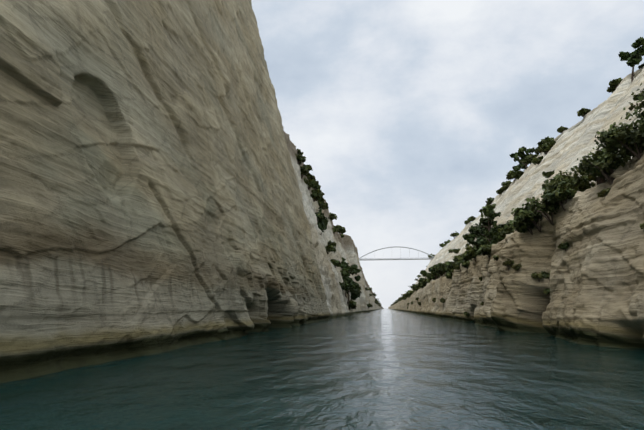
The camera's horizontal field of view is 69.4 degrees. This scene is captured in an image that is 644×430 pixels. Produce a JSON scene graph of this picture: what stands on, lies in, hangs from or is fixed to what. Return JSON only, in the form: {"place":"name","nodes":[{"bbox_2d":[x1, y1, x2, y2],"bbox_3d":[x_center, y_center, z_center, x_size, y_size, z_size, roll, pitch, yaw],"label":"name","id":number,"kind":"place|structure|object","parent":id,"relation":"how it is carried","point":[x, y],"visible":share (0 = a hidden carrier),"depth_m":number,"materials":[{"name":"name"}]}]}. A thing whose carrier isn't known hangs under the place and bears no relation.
{"place":"outdoors","nodes":[
{"label":"outdoors","id":0,"kind":"place"},
{"bbox_2d":[0,0,329,382],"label":"cliff","id":1,"kind":"structure","parent":0,"point":[151,201],"depth_m":28.86,"materials":[{"name":"beige stone"}]},
{"bbox_2d":[0,308,643,429],"bbox_3d":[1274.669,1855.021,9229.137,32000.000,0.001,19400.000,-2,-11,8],"label":"canal water","id":2,"kind":"structure","parent":0,"point":[385,369],"depth_m":15.14,"materials":[{"name":"teal liquid"}]},
{"bbox_2d":[283,128,383,318],"bbox_3d":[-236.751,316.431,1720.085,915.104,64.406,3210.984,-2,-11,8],"label":"cliff","id":3,"kind":"structure","parent":0,"point":[331,279],"depth_m":151.48,"materials":[{"name":"beige stone"}]},
{"bbox_2d":[295,154,305,164],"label":"bush","id":4,"kind":"object","parent":3,"relation":"on","point":[300,159],"visible":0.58,"depth_m":135.10,"materials":[{"name":"green plant"}]},
{"bbox_2d":[300,166,310,178],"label":"bush","id":5,"kind":"object","parent":3,"relation":"on","point":[304,171],"visible":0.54,"depth_m":141.15,"materials":[{"name":"green plant"}]},
{"bbox_2d":[303,164,312,170],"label":"bush","id":6,"kind":"object","parent":3,"relation":"on","point":[309,167],"visible":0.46,"depth_m":145.77,"materials":[{"name":"green plant"}]},
{"bbox_2d":[306,174,315,180],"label":"bush","id":7,"kind":"object","parent":3,"relation":"on","point":[311,177],"visible":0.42,"depth_m":151.55,"materials":[{"name":"green plant"}]},
{"bbox_2d":[304,178,319,189],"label":"bush","id":8,"kind":"object","parent":3,"relation":"on","point":[312,183],"visible":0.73,"depth_m":148.44,"materials":[{"name":"green plant"}]},
{"bbox_2d":[310,191,322,201],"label":"bush","id":9,"kind":"object","parent":3,"relation":"on","point":[315,196],"visible":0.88,"depth_m":152.32,"materials":[{"name":"green plant"}]},
{"bbox_2d":[311,189,324,194],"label":"bush","id":10,"kind":"object","parent":3,"relation":"on","point":[319,191],"visible":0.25,"depth_m":160.07,"materials":[{"name":"green plant"}]},
{"bbox_2d":[315,213,323,221],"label":"bush","id":11,"kind":"object","parent":3,"relation":"on","point":[319,215],"visible":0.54,"depth_m":153.38,"materials":[{"name":"green plant"}]},
{"bbox_2d":[316,206,328,234],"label":"cypress tree","id":12,"kind":"object","parent":3,"relation":"on","point":[322,224],"visible":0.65,"depth_m":154.42,"materials":[{"name":"green plant"}]},
{"bbox_2d":[318,200,328,209],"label":"bush","id":13,"kind":"object","parent":3,"relation":"on","point":[323,205],"visible":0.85,"depth_m":170.24,"materials":[{"name":"green plant"}]},
{"bbox_2d":[325,244,335,253],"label":"bush","id":14,"kind":"object","parent":3,"relation":"on","point":[330,248],"visible":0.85,"depth_m":150.10,"materials":[{"name":"green plant"}]},
{"bbox_2d":[328,240,336,246],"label":"bush","id":15,"kind":"object","parent":3,"relation":"on","point":[334,244],"visible":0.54,"depth_m":166.78,"materials":[{"name":"green plant"}]},
{"bbox_2d":[329,212,336,219],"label":"bush","id":16,"kind":"object","parent":3,"relation":"on","point":[332,216],"visible":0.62,"depth_m":208.07,"materials":[{"name":"green plant"}]},
{"bbox_2d":[330,259,340,267],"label":"bush","id":17,"kind":"object","parent":3,"relation":"on","point":[335,263],"visible":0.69,"depth_m":157.85,"materials":[{"name":"green plant"}]},
{"bbox_2d":[339,282,349,290],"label":"bush","id":18,"kind":"object","parent":3,"relation":"on","point":[344,286],"visible":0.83,"depth_m":167.32,"materials":[{"name":"green plant"}]},
{"bbox_2d":[340,270,348,276],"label":"bush","id":19,"kind":"object","parent":3,"relation":"on","point":[344,273],"visible":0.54,"depth_m":175.58,"materials":[{"name":"green plant"}]},
{"bbox_2d":[341,257,348,267],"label":"bush","id":20,"kind":"object","parent":3,"relation":"on","point":[344,264],"visible":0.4,"depth_m":192.15,"materials":[{"name":"green plant"}]},
{"bbox_2d":[342,276,352,297],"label":"pine tree","id":21,"kind":"object","parent":3,"relation":"on","point":[348,280],"visible":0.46,"depth_m":179.43,"materials":[{"name":"green plant"}]},
{"bbox_2d":[342,264,360,280],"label":"pine tree","id":22,"kind":"object","parent":3,"relation":"on","point":[353,269],"visible":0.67,"depth_m":187.66,"materials":[{"name":"green plant"}]},
{"bbox_2d":[345,283,358,305],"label":"pine tree","id":23,"kind":"object","parent":3,"relation":"on","point":[353,290],"visible":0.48,"depth_m":172.39,"materials":[{"name":"green plant"}]},
{"bbox_2d":[348,300,356,309],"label":"bush","id":24,"kind":"object","parent":3,"relation":"on","point":[352,304],"visible":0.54,"depth_m":180.97,"materials":[{"name":"green plant"}]},
{"bbox_2d":[346,281,361,300],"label":"pine tree","id":25,"kind":"object","parent":3,"relation":"on","point":[357,285],"visible":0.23,"depth_m":189.58,"materials":[{"name":"green plant"}]},
{"bbox_2d":[251,0,643,307],"label":"sky","id":26,"kind":"structure","parent":0,"point":[407,116],"materials":[{"name":"white"}]},
{"bbox_2d":[388,152,542,317],"bbox_3d":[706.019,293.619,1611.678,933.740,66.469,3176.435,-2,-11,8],"label":"cliff","id":27,"kind":"structure","parent":0,"point":[428,292],"depth_m":180.80,"materials":[{"name":"beige stone"}]},
{"bbox_2d":[359,246,433,260],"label":"arch bridge","id":28,"kind":"structure","parent":27,"relation":"on","point":[361,258],"depth_m":395.33,"materials":[{"name":"paint"}]},
{"bbox_2d":[417,282,425,287],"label":"bush","id":29,"kind":"object","parent":27,"relation":"on","point":[420,284],"visible":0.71,"depth_m":201.62,"materials":[{"name":"green plant"}]},
{"bbox_2d":[419,270,430,281],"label":"pine tree","id":30,"kind":"object","parent":27,"relation":"on","point":[423,273],"visible":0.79,"depth_m":206.99,"materials":[{"name":"green plant"}]},
{"bbox_2d":[422,279,429,284],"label":"bush","id":31,"kind":"object","parent":27,"relation":"on","point":[425,281],"visible":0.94,"depth_m":197.87,"materials":[{"name":"green plant"}]},
{"bbox_2d":[426,273,439,280],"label":"bush","id":32,"kind":"object","parent":27,"relation":"on","point":[431,276],"visible":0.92,"depth_m":169.50,"materials":[{"name":"green plant"}]},
{"bbox_2d":[428,262,441,278],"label":"pine tree","id":33,"kind":"object","parent":27,"relation":"on","point":[432,268],"visible":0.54,"depth_m":168.19,"materials":[{"name":"green plant"}]},
{"bbox_2d":[436,264,446,274],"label":"bush","id":34,"kind":"object","parent":27,"relation":"on","point":[441,270],"visible":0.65,"depth_m":134.00,"materials":[{"name":"green plant"}]},
{"bbox_2d":[450,231,458,238],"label":"bush","id":35,"kind":"object","parent":27,"relation":"on","point":[454,234],"visible":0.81,"depth_m":290.81,"materials":[{"name":"green plant"}]},
{"bbox_2d":[452,248,460,253],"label":"bush","id":36,"kind":"object","parent":27,"relation":"on","point":[456,251],"visible":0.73,"depth_m":184.12,"materials":[{"name":"green plant"}]},
{"bbox_2d":[467,216,475,221],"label":"bush","id":37,"kind":"object","parent":27,"relation":"on","point":[471,218],"visible":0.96,"depth_m":242.77,"materials":[{"name":"green plant"}]},
{"bbox_2d":[485,197,493,204],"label":"bush","id":38,"kind":"object","parent":27,"relation":"on","point":[490,200],"visible":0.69,"depth_m":201.50,"materials":[{"name":"green plant"}]},
{"bbox_2d":[500,185,509,190],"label":"bush","id":39,"kind":"object","parent":27,"relation":"on","point":[504,187],"visible":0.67,"depth_m":165.70,"materials":[{"name":"green plant"}]},
{"bbox_2d":[501,181,511,185],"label":"bush","id":40,"kind":"object","parent":27,"relation":"on","point":[506,183],"visible":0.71,"depth_m":171.64,"materials":[{"name":"green plant"}]},
{"bbox_2d":[506,170,514,180],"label":"bush","id":41,"kind":"object","parent":27,"relation":"on","point":[508,175],"visible":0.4,"depth_m":161.42,"materials":[{"name":"green plant"}]},
{"bbox_2d":[511,170,523,179],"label":"bush","id":42,"kind":"object","parent":27,"relation":"on","point":[518,174],"visible":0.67,"depth_m":149.49,"materials":[{"name":"green plant"}]},
{"bbox_2d":[512,159,527,170],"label":"pine tree","id":43,"kind":"object","parent":27,"relation":"on","point":[520,165],"visible":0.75,"depth_m":154.64,"materials":[{"name":"green plant"}]},
{"bbox_2d":[509,146,534,168],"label":"pine tree","id":44,"kind":"object","parent":27,"relation":"on","point":[521,154],"visible":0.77,"depth_m":146.63,"materials":[{"name":"green plant"}]},
{"bbox_2d":[525,154,538,162],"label":"bush","id":45,"kind":"object","parent":27,"relation":"on","point":[528,158],"visible":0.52,"depth_m":136.64,"materials":[{"name":"green plant"}]},
{"bbox_2d":[534,146,541,154],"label":"bush","id":46,"kind":"object","parent":27,"relation":"on","point":[537,152],"visible":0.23,"depth_m":132.56,"materials":[{"name":"green plant"}]},
{"bbox_2d":[441,66,643,348],"bbox_3d":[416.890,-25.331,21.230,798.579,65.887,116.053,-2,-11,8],"label":"cliff","id":47,"kind":"structure","parent":0,"point":[595,286],"depth_m":41.18,"materials":[{"name":"beige stone"}]},
{"bbox_2d":[446,273,452,278],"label":"bush","id":48,"kind":"object","parent":47,"relation":"on","point":[448,275],"visible":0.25,"depth_m":115.74,"materials":[{"name":"green plant"}]},
{"bbox_2d":[447,261,458,269],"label":"bush","id":49,"kind":"object","parent":47,"relation":"on","point":[449,265],"visible":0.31,"depth_m":113.57,"materials":[{"name":"green plant"}]},
{"bbox_2d":[452,260,464,270],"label":"bush","id":50,"kind":"object","parent":47,"relation":"on","point":[456,264],"visible":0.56,"depth_m":102.71,"materials":[{"name":"green plant"}]},
{"bbox_2d":[461,260,471,268],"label":"bush","id":51,"kind":"object","parent":47,"relation":"on","point":[465,264],"visible":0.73,"depth_m":95.64,"materials":[{"name":"green plant"}]},
{"bbox_2d":[461,252,472,260],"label":"bush","id":52,"kind":"object","parent":47,"relation":"on","point":[464,256],"visible":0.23,"depth_m":100.14,"materials":[{"name":"green plant"}]},
{"bbox_2d":[465,243,475,250],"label":"bush","id":53,"kind":"object","parent":47,"relation":"on","point":[468,247],"visible":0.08,"depth_m":99.95,"materials":[{"name":"green plant"}]},
{"bbox_2d":[465,247,478,261],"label":"bush","id":54,"kind":"object","parent":47,"relation":"on","point":[470,253],"visible":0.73,"depth_m":87.19,"materials":[{"name":"green plant"}]},
{"bbox_2d":[462,226,491,245],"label":"bush","id":55,"kind":"object","parent":47,"relation":"on","point":[470,238],"visible":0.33,"depth_m":88.64,"materials":[{"name":"green plant"}]},
{"bbox_2d":[475,230,485,246],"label":"bush","id":56,"kind":"object","parent":47,"relation":"on","point":[479,241],"visible":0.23,"depth_m":84.99,"materials":[{"name":"green plant"}]},
{"bbox_2d":[480,228,491,239],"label":"bush","id":57,"kind":"object","parent":47,"relation":"on","point":[486,234],"visible":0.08,"depth_m":81.59,"materials":[{"name":"green plant"}]},
{"bbox_2d":[468,206,504,241],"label":"pine tree","id":58,"kind":"object","parent":47,"relation":"on","point":[490,214],"visible":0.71,"depth_m":80.65,"materials":[{"name":"green plant"}]},
{"bbox_2d":[483,237,490,244],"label":"bush","id":59,"kind":"object","parent":47,"relation":"on","point":[485,241],"visible":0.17,"depth_m":81.40,"materials":[{"name":"green plant"}]},
{"bbox_2d":[477,242,497,257],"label":"bush","id":60,"kind":"object","parent":47,"relation":"on","point":[486,249],"visible":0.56,"depth_m":72.50,"materials":[{"name":"green plant"}]},
{"bbox_2d":[487,221,504,243],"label":"cypress tree","id":61,"kind":"object","parent":47,"relation":"on","point":[495,237],"visible":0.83,"depth_m":75.91,"materials":[{"name":"green plant"}]},
{"bbox_2d":[498,220,514,228],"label":"bush","id":62,"kind":"object","parent":47,"relation":"on","point":[510,222],"visible":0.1,"depth_m":77.42,"materials":[{"name":"green plant"}]},
{"bbox_2d":[501,225,514,235],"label":"bush","id":63,"kind":"object","parent":47,"relation":"on","point":[506,229],"visible":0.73,"depth_m":66.03,"materials":[{"name":"green plant"}]},
{"bbox_2d":[502,258,513,270],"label":"shrub tuft","id":64,"kind":"object","parent":47,"relation":"on","point":[507,262],"visible":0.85,"depth_m":51.60,"materials":[{"name":"green plant"}]},
{"bbox_2d":[511,263,521,270],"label":"shrub tuft","id":65,"kind":"object","parent":47,"relation":"on","point":[515,267],"visible":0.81,"depth_m":49.81,"materials":[{"name":"green plant"}]},
{"bbox_2d":[511,207,528,216],"bbox_3d":[23.950,0.148,53.620,3.917,2.503,3.232,-2,-11,8],"label":"bush","id":66,"kind":"object","parent":47,"relation":"on","point":[517,210],"visible":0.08,"depth_m":53.67,"materials":[{"name":"green plant"}]},
{"bbox_2d":[512,218,535,234],"bbox_3d":[22.364,1.327,50.202,3.486,2.433,2.867,-2,-11,8],"label":"bush","id":67,"kind":"object","parent":47,"relation":"on","point":[520,227],"visible":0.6,"depth_m":49.64,"materials":[{"name":"green plant"}]},
{"bbox_2d":[512,208,541,231],"bbox_3d":[22.840,0.281,48.552,4.428,3.138,4.003,4,-12,-21],"label":"bush","id":68,"kind":"object","parent":47,"relation":"on","point":[522,217],"visible":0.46,"depth_m":48.68,"materials":[{"name":"green plant"}]},
{"bbox_2d":[531,272,541,281],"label":"shrub tuft","id":69,"kind":"object","parent":47,"relation":"on","point":[534,275],"visible":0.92,"depth_m":47.33,"materials":[{"name":"green plant"}]},
{"bbox_2d":[531,156,542,164],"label":"bush","id":70,"kind":"object","parent":47,"relation":"on","point":[535,160],"visible":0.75,"depth_m":123.43,"materials":[{"name":"green plant"}]},
{"bbox_2d":[520,197,561,224],"bbox_3d":[22.317,-0.354,46.066,4.452,2.900,5.362,-2,-11,8],"label":"tree","id":71,"kind":"object","parent":47,"relation":"on","point":[544,208],"visible":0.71,"depth_m":45.60,"materials":[{"name":"green plant"}]},
{"bbox_2d":[537,136,553,146],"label":"bush","id":72,"kind":"object","parent":47,"relation":"on","point":[545,140],"visible":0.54,"depth_m":126.01,"materials":[{"name":"green plant"}]},
{"bbox_2d":[541,271,550,280],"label":"bush","id":73,"kind":"object","parent":47,"relation":"on","point":[544,274],"visible":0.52,"depth_m":44.08,"materials":[{"name":"green plant"}]},
{"bbox_2d":[543,288,549,294],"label":"bush","id":74,"kind":"object","parent":47,"relation":"on","point":[546,291],"visible":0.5,"depth_m":43.51,"materials":[{"name":"green plant"}]},
{"bbox_2d":[538,139,555,153],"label":"bush","id":75,"kind":"object","parent":47,"relation":"on","point":[545,148],"visible":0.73,"depth_m":121.19,"materials":[{"name":"green plant"}]},
{"bbox_2d":[542,170,553,177],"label":"bush","id":76,"kind":"object","parent":47,"relation":"on","point":[545,174],"visible":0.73,"depth_m":92.28,"materials":[{"name":"green plant"}]},
{"bbox_2d":[541,184,578,210],"bbox_3d":[22.337,-1.555,43.095,3.566,2.598,4.790,-2,-11,8],"label":"bush","id":77,"kind":"object","parent":47,"relation":"on","point":[558,195],"visible":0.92,"depth_m":42.35,"materials":[{"name":"green plant"}]},
{"bbox_2d":[542,166,581,194],"bbox_3d":[24.483,-2.776,46.808,4.188,3.880,5.886,-2,-11,8],"label":"bush","id":78,"kind":"object","parent":47,"relation":"on","point":[553,181],"visible":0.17,"depth_m":46.10,"materials":[{"name":"green plant"}]},
{"bbox_2d":[557,126,567,133],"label":"bush","id":79,"kind":"object","parent":47,"relation":"on","point":[561,129],"visible":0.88,"depth_m":117.96,"materials":[{"name":"green plant"}]},
{"bbox_2d":[558,242,568,250],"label":"bush","id":80,"kind":"object","parent":47,"relation":"on","point":[563,246],"visible":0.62,"depth_m":40.18,"materials":[{"name":"green plant"}]},
{"bbox_2d":[549,175,595,191],"bbox_3d":[23.743,-2.442,43.665,4.152,2.714,3.540,-2,-11,8],"label":"bush","id":81,"kind":"object","parent":47,"relation":"on","point":[582,183],"visible":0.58,"depth_m":43.04,"materials":[{"name":"green plant"}]},
{"bbox_2d":[577,108,590,117],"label":"bush","id":82,"kind":"object","parent":47,"relation":"on","point":[582,112],"visible":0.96,"depth_m":109.48,"materials":[{"name":"green plant"}]},
{"bbox_2d":[580,151,609,184],"bbox_3d":[24.952,-3.848,41.657,4.142,3.659,4.075,6,-13,-29],"label":"bush","id":83,"kind":"object","parent":47,"relation":"on","point":[599,180],"visible":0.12,"depth_m":41.68,"materials":[{"name":"green plant"}]},
{"bbox_2d":[596,188,610,197],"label":"shrub tuft","id":84,"kind":"object","parent":47,"relation":"on","point":[603,193],"visible":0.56,"depth_m":34.84,"materials":[{"name":"green plant"}]},
{"bbox_2d":[576,151,630,183],"bbox_3d":[21.787,-3.553,35.798,4.179,2.755,4.332,-2,-11,8],"label":"bush","id":85,"kind":"object","parent":47,"relation":"on","point":[611,163],"visible":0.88,"depth_m":35.46,"materials":[{"name":"green plant"}]},
{"bbox_2d":[607,86,615,92],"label":"bush","id":86,"kind":"object","parent":47,"relation":"on","point":[611,90],"visible":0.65,"depth_m":97.88,"materials":[{"name":"green plant"}]},
{"bbox_2d":[609,78,622,87],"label":"bush","id":87,"kind":"object","parent":47,"relation":"on","point":[614,82],"visible":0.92,"depth_m":95.79,"materials":[{"name":"green plant"}]},
{"bbox_2d":[592,146,642,162],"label":"bush","id":88,"kind":"object","parent":47,"relation":"on","point":[625,153],"visible":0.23,"depth_m":36.42,"materials":[{"name":"green plant"}]},
{"bbox_2d":[594,128,643,159],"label":"bush","id":89,"kind":"object","parent":47,"relation":"on","point":[632,141],"visible":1,"depth_m":32.69,"materials":[{"name":"green plant"}]},
{"bbox_2d":[608,117,643,150],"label":"bush","id":90,"kind":"object","parent":47,"relation":"on","point":[640,126],"visible":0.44,"depth_m":33.28,"materials":[{"name":"green plant"}]},
{"bbox_2d":[618,37,643,82],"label":"pine tree","id":91,"kind":"object","parent":47,"relation":"on","point":[633,59],"visible":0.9,"depth_m":87.20,"materials":[{"name":"green plant"}]},
{"bbox_2d":[621,83,643,122],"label":"tree","id":92,"kind":"object","parent":47,"relation":"on","point":[637,108],"visible":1,"depth_m":28.38,"materials":[{"name":"green plant"}]},
{"bbox_2d":[633,92,643,100],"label":"bush","id":93,"kind":"object","parent":47,"relation":"on","point":[634,98],"visible":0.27,"depth_m":64.58,"materials":[{"name":"green plant"}]}
]}

